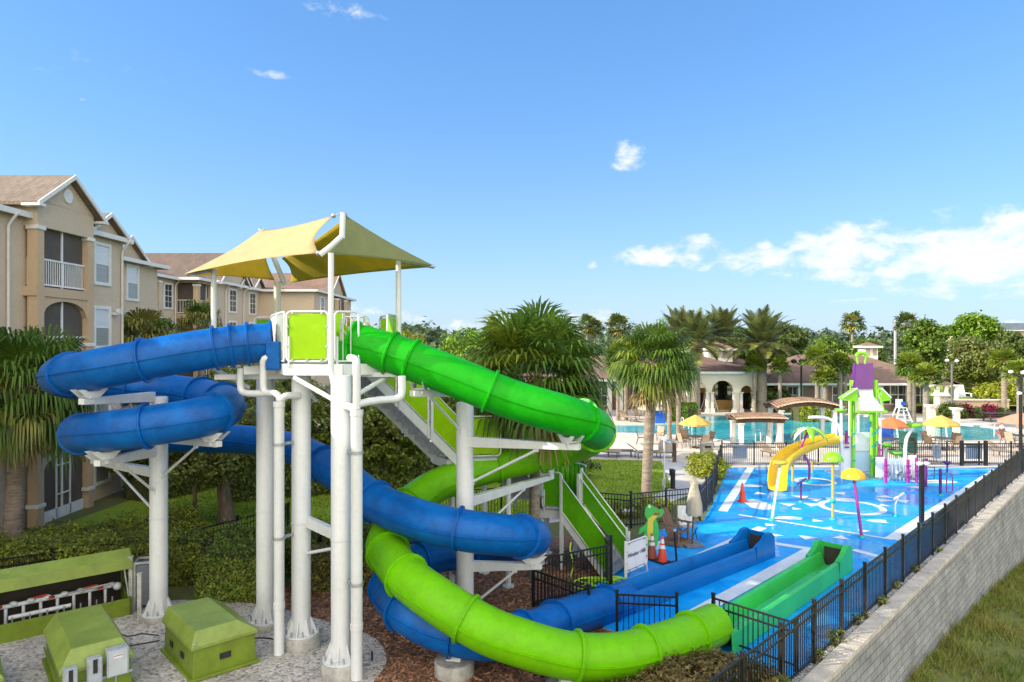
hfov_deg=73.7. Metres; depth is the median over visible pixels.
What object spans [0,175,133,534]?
apartment building
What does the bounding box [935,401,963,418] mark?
shrub
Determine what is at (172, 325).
fan palm
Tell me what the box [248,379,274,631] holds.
support column
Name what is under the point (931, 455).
sun lounger
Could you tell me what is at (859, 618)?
weed tuft
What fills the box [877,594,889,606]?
weed tuft
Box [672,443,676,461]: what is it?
bollard
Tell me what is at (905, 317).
tall palm
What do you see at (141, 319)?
fan palm
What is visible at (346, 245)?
shade canopy
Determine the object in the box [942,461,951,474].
water jet
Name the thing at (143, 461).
shade tree
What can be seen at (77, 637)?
pump cover
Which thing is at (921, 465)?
lamp post
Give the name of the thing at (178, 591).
ground
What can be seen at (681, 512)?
folding chair
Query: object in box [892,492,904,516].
water jet
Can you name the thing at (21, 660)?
gravel bed
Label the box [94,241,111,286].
window
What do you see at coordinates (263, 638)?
cable
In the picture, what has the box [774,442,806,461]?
sun lounger
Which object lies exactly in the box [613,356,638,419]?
cabbage palm
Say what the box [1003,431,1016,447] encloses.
patio chair
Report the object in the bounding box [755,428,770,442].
pool ladder
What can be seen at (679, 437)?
patio chair
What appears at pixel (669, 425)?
cabbage palm
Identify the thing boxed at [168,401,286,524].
shade tree
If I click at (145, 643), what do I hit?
cable
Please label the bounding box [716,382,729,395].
shade tree
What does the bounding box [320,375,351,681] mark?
support column
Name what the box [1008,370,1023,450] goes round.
lamp post
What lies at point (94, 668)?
electric box
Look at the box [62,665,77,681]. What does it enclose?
electric box
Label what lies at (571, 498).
stairway
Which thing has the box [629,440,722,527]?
metal fence
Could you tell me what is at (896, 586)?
weed tuft
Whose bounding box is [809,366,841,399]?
cabbage palm
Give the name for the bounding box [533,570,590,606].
metal fence
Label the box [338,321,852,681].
water slide
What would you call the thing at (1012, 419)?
patio umbrella
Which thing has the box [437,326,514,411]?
shade tree
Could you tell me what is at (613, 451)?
sun lounger
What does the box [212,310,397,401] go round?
slide tower
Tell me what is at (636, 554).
sign board
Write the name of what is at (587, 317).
tall palm
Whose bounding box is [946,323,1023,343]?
distant house
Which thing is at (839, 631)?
weed tuft
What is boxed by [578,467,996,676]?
splash pad
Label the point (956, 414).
pool column
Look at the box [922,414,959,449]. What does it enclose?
patio umbrella
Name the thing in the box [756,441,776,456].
sun lounger
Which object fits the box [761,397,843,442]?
tiled pergola
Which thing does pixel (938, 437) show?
patio table
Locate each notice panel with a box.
[733,445,746,458]
[933,445,940,458]
[966,445,980,458]
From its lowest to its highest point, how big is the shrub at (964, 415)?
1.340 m
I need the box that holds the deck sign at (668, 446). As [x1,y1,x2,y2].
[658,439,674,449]
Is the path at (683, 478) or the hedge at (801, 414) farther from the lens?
the hedge at (801, 414)
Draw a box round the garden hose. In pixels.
[569,542,626,588]
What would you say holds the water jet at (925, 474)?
on the splash pad
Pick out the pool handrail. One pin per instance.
(995, 429)
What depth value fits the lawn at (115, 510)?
28.12 m
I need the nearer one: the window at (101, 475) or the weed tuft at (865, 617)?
the weed tuft at (865, 617)
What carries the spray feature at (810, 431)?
on the splash pad
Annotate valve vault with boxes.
[0,548,132,643]
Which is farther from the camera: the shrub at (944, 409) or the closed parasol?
the shrub at (944, 409)
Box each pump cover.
[0,658,3,681]
[42,604,134,681]
[160,597,259,681]
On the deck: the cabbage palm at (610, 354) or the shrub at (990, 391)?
the cabbage palm at (610, 354)
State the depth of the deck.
42.07 m
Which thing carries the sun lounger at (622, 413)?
on the deck
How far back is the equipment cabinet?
17.00 m
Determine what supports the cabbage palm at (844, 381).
on the ground at (178, 591)
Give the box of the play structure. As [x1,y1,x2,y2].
[767,351,922,491]
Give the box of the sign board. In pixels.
[624,536,647,577]
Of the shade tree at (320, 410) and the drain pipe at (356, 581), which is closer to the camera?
the drain pipe at (356, 581)
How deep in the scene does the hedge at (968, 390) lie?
71.31 m
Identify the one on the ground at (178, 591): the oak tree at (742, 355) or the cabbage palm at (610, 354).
the oak tree at (742, 355)
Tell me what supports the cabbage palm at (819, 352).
on the ground at (178, 591)
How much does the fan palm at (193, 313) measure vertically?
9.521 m
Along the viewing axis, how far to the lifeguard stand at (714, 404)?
65.25 m
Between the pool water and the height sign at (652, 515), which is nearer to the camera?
the height sign at (652, 515)
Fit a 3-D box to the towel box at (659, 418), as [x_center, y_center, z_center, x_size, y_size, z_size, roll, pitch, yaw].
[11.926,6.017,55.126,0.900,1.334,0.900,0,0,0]
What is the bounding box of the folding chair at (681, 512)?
[676,505,697,539]
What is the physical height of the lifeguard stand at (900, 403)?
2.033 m
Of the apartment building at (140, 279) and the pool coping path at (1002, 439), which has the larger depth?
the pool coping path at (1002, 439)
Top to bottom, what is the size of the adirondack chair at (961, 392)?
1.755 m
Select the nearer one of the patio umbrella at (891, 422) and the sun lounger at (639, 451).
the sun lounger at (639, 451)
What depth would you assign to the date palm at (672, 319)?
70.98 m
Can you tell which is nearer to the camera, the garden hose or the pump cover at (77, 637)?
the pump cover at (77, 637)
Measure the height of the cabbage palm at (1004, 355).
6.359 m
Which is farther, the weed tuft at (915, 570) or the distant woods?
the distant woods
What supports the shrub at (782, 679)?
on the ground at (178, 591)
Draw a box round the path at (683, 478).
[549,461,707,522]
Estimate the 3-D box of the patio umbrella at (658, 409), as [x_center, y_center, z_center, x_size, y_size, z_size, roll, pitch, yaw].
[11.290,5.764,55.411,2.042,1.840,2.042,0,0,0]
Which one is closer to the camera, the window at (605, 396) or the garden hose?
the garden hose
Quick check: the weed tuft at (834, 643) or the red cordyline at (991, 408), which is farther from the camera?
the red cordyline at (991, 408)
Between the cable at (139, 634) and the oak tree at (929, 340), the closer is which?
the cable at (139, 634)
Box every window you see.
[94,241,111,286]
[94,305,111,348]
[94,404,111,411]
[94,466,111,485]
[125,263,138,301]
[163,282,172,309]
[228,288,236,312]
[228,320,236,325]
[249,292,255,314]
[320,296,324,309]
[595,385,606,405]
[786,386,796,396]
[832,386,836,402]
[882,385,905,404]
[916,386,922,402]
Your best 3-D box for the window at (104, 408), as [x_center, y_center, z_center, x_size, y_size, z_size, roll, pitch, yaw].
[-17.470,2.275,29.100,0.090,1.830,1.230,0,0,0]
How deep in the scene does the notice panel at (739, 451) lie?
36.89 m
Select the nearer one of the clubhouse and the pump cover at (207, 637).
the pump cover at (207, 637)
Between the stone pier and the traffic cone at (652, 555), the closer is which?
the traffic cone at (652, 555)
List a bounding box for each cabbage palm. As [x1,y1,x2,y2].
[600,341,625,420]
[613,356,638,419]
[648,348,694,438]
[671,347,700,439]
[743,351,766,411]
[768,354,793,398]
[799,342,835,397]
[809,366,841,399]
[826,349,852,415]
[834,357,855,413]
[890,351,927,422]
[892,364,916,421]
[906,362,949,427]
[984,346,1020,408]
[998,357,1023,428]
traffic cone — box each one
[648,533,656,560]
[653,536,670,564]
[736,483,748,502]
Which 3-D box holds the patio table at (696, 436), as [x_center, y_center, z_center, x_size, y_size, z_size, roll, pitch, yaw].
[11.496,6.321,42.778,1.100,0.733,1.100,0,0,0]
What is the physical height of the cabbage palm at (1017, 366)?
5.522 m
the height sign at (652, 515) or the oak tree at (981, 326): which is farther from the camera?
the oak tree at (981, 326)
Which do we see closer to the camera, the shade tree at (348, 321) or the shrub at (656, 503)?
the shrub at (656, 503)
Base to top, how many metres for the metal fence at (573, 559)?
1.290 m
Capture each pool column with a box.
[923,404,937,439]
[949,407,963,432]
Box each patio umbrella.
[638,404,664,410]
[679,414,711,447]
[878,415,909,449]
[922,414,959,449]
[997,413,1023,446]
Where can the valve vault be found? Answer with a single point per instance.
(35, 598)
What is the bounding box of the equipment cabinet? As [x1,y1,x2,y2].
[133,556,148,610]
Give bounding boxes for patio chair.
[655,426,664,438]
[676,432,690,448]
[680,429,689,446]
[696,434,710,448]
[709,430,715,446]
[920,430,927,446]
[922,433,938,450]
[944,432,960,449]
[946,436,962,450]
[998,428,1015,445]
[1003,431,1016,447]
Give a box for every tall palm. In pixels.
[577,313,596,340]
[585,318,604,352]
[601,312,630,340]
[838,310,866,341]
[893,311,918,333]
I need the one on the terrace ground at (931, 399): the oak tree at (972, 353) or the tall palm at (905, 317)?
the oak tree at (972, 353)
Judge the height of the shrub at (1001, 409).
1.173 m
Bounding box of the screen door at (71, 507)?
[44,454,83,522]
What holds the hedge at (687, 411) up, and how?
on the deck
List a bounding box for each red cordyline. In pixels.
[957,402,974,417]
[976,404,987,417]
[981,402,998,418]
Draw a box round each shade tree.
[105,453,148,479]
[146,452,227,512]
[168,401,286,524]
[197,363,287,418]
[243,379,330,444]
[325,379,428,481]
[345,318,372,394]
[378,326,428,435]
[429,397,461,413]
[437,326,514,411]
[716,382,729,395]
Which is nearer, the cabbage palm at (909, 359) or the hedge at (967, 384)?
the cabbage palm at (909, 359)
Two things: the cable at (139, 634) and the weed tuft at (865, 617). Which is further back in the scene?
the weed tuft at (865, 617)
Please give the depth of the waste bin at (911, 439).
38.97 m
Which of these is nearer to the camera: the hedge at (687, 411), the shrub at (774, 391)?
the hedge at (687, 411)
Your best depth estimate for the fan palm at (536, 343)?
18.24 m
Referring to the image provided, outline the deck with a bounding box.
[314,406,1023,466]
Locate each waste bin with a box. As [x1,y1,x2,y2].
[699,441,713,458]
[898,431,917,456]
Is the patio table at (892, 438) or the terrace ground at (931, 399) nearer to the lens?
the patio table at (892, 438)
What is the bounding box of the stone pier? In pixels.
[931,393,950,416]
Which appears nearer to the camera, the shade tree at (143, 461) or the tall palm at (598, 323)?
the shade tree at (143, 461)
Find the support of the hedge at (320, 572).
on the mulch bed at (555, 541)
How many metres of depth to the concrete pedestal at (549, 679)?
13.06 m
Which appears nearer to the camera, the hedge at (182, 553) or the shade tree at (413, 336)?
the hedge at (182, 553)
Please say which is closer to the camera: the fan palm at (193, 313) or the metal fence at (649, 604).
the metal fence at (649, 604)
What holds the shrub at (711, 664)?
on the mulch bed at (555, 541)
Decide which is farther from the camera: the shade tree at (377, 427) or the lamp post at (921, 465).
the shade tree at (377, 427)
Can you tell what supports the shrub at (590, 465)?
on the lawn at (115, 510)
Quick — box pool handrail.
[994,424,1002,438]
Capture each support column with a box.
[70,388,230,623]
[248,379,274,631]
[284,376,330,653]
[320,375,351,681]
[410,382,584,599]
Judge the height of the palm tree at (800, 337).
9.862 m
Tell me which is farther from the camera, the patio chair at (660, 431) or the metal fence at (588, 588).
the patio chair at (660, 431)
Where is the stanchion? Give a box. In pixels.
[670,529,677,562]
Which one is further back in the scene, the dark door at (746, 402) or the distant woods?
the distant woods
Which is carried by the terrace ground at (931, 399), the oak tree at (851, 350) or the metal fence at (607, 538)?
the oak tree at (851, 350)
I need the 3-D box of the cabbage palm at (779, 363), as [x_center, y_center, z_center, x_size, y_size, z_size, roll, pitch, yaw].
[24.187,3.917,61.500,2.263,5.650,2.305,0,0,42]
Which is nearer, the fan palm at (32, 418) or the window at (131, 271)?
the fan palm at (32, 418)
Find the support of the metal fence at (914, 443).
on the deck
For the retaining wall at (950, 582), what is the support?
on the ground at (178, 591)
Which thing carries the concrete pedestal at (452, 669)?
on the mulch bed at (555, 541)
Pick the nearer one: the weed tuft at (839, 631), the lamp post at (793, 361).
the weed tuft at (839, 631)
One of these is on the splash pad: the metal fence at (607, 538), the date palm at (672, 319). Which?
the metal fence at (607, 538)
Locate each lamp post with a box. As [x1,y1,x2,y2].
[791,359,807,396]
[916,461,929,522]
[945,359,958,403]
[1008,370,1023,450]
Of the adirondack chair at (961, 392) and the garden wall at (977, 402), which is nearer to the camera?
the garden wall at (977, 402)
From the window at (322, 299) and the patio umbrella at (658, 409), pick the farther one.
the window at (322, 299)
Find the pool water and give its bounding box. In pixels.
[548,414,1014,442]
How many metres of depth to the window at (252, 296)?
59.39 m
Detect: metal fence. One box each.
[0,502,289,568]
[455,485,631,527]
[532,540,612,606]
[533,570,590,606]
[589,513,612,583]
[615,588,678,631]
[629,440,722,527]
[708,447,1023,681]
[711,592,797,671]
[721,441,1023,464]
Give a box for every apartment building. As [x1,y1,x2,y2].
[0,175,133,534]
[123,235,169,407]
[145,253,265,386]
[257,273,356,406]
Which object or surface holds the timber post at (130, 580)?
on the gravel bed at (21, 660)
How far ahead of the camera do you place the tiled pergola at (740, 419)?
42.33 m
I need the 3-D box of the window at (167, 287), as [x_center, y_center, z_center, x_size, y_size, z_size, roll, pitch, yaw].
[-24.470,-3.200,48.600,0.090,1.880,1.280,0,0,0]
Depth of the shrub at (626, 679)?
12.46 m
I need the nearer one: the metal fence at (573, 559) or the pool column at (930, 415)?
the metal fence at (573, 559)
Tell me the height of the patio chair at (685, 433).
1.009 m
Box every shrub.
[578,458,602,476]
[600,673,665,681]
[609,498,644,518]
[634,644,786,681]
[636,492,675,510]
[683,448,731,478]
[747,385,794,412]
[755,673,794,681]
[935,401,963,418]
[950,405,970,418]
[968,406,984,418]
[972,381,1023,404]
[997,406,1014,416]
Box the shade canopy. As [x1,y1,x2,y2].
[185,212,435,382]
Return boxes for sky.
[0,0,1023,340]
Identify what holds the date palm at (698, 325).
on the deck
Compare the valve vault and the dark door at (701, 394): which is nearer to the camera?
the valve vault
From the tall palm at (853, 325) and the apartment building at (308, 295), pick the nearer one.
the apartment building at (308, 295)
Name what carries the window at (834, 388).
in the clubhouse
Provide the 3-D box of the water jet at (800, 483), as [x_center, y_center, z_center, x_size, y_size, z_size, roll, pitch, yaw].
[11.998,6.181,28.300,0.483,1.010,0.195,0,0,0]
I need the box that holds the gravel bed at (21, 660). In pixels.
[0,600,385,681]
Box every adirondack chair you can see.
[658,507,691,547]
[950,385,972,398]
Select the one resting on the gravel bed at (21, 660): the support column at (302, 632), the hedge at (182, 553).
the support column at (302, 632)
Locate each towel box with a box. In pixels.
[655,411,665,423]
[867,422,893,436]
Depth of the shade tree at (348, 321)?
45.59 m
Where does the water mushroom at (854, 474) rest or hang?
on the splash pad
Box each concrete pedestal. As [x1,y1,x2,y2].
[434,654,473,681]
[546,677,571,681]
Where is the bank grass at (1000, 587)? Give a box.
[898,556,1023,681]
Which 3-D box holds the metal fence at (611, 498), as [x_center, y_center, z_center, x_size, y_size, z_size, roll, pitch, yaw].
[0.655,6.043,25.083,7.368,1.290,0.970,0,0,4]
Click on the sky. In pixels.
(816, 162)
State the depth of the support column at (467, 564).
15.91 m
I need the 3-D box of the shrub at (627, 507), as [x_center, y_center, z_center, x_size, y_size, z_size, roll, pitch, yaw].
[4.314,6.359,25.993,1.733,0.789,1.303,0,0,-21]
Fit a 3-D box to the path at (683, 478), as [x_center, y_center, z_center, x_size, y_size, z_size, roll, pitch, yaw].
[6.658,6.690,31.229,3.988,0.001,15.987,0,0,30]
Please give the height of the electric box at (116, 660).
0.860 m
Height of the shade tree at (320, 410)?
5.780 m
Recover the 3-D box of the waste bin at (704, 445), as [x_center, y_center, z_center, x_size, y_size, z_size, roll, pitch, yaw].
[11.124,6.219,39.031,0.670,0.930,0.670,0,0,0]
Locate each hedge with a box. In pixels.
[0,497,206,544]
[0,521,215,587]
[122,464,216,502]
[192,527,255,603]
[214,516,413,578]
[230,425,548,503]
[290,538,412,593]
[661,401,698,421]
[790,406,832,421]
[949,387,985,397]
[954,380,998,387]
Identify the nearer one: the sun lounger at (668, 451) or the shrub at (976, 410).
the sun lounger at (668, 451)
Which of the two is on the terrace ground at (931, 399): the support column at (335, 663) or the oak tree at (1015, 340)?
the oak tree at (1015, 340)
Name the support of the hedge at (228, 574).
on the mulch bed at (555, 541)
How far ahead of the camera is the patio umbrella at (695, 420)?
42.29 m
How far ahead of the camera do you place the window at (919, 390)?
64.96 m
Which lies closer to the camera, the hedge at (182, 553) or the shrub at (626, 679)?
the shrub at (626, 679)
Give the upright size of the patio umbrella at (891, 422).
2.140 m
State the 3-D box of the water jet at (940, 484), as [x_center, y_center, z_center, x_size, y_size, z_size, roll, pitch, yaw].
[18.751,6.111,29.551,0.675,1.150,0.254,0,0,0]
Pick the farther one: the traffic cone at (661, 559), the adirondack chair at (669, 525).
the adirondack chair at (669, 525)
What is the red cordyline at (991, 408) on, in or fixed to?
on the deck
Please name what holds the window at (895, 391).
in the clubhouse
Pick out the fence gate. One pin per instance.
(985, 453)
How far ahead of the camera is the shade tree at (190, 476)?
23.89 m
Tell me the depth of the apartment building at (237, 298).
53.27 m
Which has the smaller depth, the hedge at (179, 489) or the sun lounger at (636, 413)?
the hedge at (179, 489)
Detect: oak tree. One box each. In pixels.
[711,325,756,359]
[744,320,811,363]
[805,334,847,353]
[845,338,889,362]
[897,314,952,391]
[941,335,1009,386]
[945,309,1005,350]
[988,329,1023,385]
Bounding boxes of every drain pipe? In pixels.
[237,355,300,655]
[342,354,405,681]
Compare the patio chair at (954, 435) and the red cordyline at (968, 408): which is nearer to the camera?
the patio chair at (954, 435)
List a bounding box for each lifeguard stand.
[701,396,718,410]
[892,399,912,423]
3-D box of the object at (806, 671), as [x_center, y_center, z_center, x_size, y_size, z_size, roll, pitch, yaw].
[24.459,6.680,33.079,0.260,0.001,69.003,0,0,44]
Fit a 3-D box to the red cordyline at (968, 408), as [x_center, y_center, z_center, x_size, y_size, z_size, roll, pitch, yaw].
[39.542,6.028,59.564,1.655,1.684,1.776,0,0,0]
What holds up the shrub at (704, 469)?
on the ground at (178, 591)
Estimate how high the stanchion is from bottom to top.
1.052 m
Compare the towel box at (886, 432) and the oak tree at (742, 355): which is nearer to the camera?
the towel box at (886, 432)
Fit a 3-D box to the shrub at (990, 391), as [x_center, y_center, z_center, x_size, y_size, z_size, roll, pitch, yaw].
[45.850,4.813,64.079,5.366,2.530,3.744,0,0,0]
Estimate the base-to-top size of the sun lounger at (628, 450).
0.832 m
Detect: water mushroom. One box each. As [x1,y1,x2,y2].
[822,452,843,519]
[840,468,865,537]
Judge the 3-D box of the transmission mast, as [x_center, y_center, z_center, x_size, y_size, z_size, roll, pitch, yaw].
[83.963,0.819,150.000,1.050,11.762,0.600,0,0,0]
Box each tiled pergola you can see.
[724,412,788,448]
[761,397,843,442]
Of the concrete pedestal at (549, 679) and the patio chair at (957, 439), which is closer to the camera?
the concrete pedestal at (549, 679)
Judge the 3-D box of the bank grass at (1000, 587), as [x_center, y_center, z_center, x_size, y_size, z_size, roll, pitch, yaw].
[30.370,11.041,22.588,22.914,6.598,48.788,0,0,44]
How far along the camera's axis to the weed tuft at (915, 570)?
19.67 m
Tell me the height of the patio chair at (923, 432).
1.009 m
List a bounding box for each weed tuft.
[810,646,825,661]
[825,626,846,642]
[830,634,839,646]
[849,613,861,624]
[862,612,870,619]
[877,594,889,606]
[892,580,902,588]
[910,564,921,573]
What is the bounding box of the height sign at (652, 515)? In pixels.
[638,504,663,548]
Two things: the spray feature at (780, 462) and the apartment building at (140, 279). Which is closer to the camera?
the spray feature at (780, 462)
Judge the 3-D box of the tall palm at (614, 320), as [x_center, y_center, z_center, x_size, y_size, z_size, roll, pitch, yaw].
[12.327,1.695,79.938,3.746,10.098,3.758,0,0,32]
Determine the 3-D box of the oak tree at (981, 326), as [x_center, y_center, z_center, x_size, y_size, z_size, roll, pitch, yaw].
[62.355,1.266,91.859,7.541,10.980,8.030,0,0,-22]
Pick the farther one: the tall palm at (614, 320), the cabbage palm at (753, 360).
the tall palm at (614, 320)
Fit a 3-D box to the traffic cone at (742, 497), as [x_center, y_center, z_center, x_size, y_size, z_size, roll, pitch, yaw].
[9.602,6.306,28.451,0.360,0.760,0.360,0,0,-17]
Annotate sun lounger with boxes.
[594,450,621,458]
[607,448,633,456]
[619,410,637,421]
[627,443,662,458]
[630,409,644,418]
[641,443,676,452]
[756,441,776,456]
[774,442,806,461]
[898,446,936,462]
[988,440,1018,455]
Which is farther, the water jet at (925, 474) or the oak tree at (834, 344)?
the oak tree at (834, 344)
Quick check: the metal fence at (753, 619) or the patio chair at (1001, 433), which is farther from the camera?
the patio chair at (1001, 433)
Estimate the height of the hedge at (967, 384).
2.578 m
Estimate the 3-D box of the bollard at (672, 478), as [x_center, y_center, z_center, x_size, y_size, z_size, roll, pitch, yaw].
[7.300,6.265,30.983,0.300,0.870,0.292,0,0,0]
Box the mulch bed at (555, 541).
[252,533,734,681]
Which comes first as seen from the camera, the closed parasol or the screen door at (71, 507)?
the closed parasol
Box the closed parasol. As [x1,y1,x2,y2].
[684,477,704,548]
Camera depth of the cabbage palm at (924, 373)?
52.28 m
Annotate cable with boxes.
[122,633,158,636]
[129,640,159,645]
[255,637,273,639]
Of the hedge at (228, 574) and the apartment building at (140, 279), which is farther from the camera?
the apartment building at (140, 279)
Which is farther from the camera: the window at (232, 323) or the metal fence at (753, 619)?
the window at (232, 323)
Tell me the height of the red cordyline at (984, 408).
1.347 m
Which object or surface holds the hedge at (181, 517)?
on the lawn at (115, 510)
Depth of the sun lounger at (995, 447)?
39.63 m
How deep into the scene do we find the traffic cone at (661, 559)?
20.57 m
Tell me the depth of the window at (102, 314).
29.14 m
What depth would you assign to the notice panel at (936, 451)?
36.89 m
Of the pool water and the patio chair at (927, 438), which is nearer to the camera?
the patio chair at (927, 438)
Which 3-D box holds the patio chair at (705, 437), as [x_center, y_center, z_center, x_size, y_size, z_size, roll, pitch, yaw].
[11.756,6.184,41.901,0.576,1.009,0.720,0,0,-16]
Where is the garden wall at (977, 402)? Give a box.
[949,399,1009,407]
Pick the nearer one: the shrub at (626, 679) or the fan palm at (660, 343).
the shrub at (626, 679)
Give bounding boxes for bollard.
[670,469,675,488]
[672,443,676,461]
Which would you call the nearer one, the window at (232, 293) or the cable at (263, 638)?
the cable at (263, 638)
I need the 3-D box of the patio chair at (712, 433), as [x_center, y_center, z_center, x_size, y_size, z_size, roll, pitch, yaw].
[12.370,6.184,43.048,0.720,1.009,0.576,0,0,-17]
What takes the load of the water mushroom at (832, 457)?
on the splash pad
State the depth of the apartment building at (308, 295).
61.81 m
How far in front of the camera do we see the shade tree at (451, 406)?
33.07 m
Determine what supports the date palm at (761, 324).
on the ground at (178, 591)
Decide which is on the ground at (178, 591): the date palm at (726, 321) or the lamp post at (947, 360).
the date palm at (726, 321)
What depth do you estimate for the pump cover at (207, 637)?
13.92 m
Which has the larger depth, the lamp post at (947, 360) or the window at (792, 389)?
the window at (792, 389)
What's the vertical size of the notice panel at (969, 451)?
0.750 m
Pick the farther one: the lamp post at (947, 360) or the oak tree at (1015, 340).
the oak tree at (1015, 340)
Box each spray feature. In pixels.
[768,459,788,520]
[790,427,827,480]
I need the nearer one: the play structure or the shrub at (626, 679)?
the shrub at (626, 679)
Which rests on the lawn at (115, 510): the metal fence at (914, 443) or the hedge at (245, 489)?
the hedge at (245, 489)
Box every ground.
[24,343,1023,681]
[906,378,1023,405]
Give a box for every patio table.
[687,435,701,446]
[882,437,898,447]
[932,436,951,448]
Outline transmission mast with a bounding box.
[891,318,896,364]
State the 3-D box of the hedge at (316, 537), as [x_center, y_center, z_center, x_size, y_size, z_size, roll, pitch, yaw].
[-5.227,5.852,20.315,6.793,1.804,1.862,0,0,-18]
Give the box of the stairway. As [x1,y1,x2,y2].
[339,317,629,588]
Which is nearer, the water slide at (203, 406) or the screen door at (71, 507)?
the water slide at (203, 406)
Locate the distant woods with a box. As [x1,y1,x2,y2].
[374,316,947,358]
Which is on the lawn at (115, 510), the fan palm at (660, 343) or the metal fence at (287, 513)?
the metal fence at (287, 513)
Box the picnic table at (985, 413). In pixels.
[975,412,1015,421]
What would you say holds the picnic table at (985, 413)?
on the deck
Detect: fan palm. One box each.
[0,324,106,540]
[124,307,177,406]
[139,317,183,337]
[176,298,222,376]
[445,296,628,579]
[606,316,702,507]
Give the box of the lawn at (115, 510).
[44,459,669,535]
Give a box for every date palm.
[653,305,704,344]
[668,306,733,414]
[700,304,751,399]
[723,304,802,411]
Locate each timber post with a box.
[128,555,133,611]
[136,572,142,620]
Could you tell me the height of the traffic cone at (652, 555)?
0.775 m
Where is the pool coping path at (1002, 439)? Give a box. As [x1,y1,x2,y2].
[615,413,1018,445]
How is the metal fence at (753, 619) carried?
on the splash pad
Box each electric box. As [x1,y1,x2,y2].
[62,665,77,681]
[86,654,102,681]
[105,643,128,681]
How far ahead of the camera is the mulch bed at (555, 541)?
16.84 m
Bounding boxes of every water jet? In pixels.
[796,478,806,502]
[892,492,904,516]
[924,458,934,486]
[937,469,952,495]
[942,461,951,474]
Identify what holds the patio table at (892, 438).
on the deck
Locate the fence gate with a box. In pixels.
[960,440,987,465]
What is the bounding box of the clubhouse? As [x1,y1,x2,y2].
[520,342,963,412]
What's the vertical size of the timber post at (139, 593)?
1.124 m
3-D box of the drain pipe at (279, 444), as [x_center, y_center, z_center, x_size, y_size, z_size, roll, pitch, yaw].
[-5.332,3.473,14.776,1.527,6.414,0.618,0,0,5]
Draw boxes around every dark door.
[700,393,702,408]
[743,393,750,408]
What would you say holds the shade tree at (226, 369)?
on the lawn at (115, 510)
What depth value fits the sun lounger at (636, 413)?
58.41 m
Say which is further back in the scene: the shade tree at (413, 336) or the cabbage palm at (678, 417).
the cabbage palm at (678, 417)
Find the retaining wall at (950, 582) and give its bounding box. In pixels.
[799,474,1023,681]
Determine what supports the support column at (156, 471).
on the gravel bed at (21, 660)
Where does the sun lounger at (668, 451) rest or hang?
on the deck
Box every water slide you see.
[35,320,774,661]
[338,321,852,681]
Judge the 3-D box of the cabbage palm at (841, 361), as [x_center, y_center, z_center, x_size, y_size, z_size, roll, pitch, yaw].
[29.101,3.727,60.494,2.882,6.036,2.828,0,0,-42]
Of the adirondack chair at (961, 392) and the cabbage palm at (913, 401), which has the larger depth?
the adirondack chair at (961, 392)
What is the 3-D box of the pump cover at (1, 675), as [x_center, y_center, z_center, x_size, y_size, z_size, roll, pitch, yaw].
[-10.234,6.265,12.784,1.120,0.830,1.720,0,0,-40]

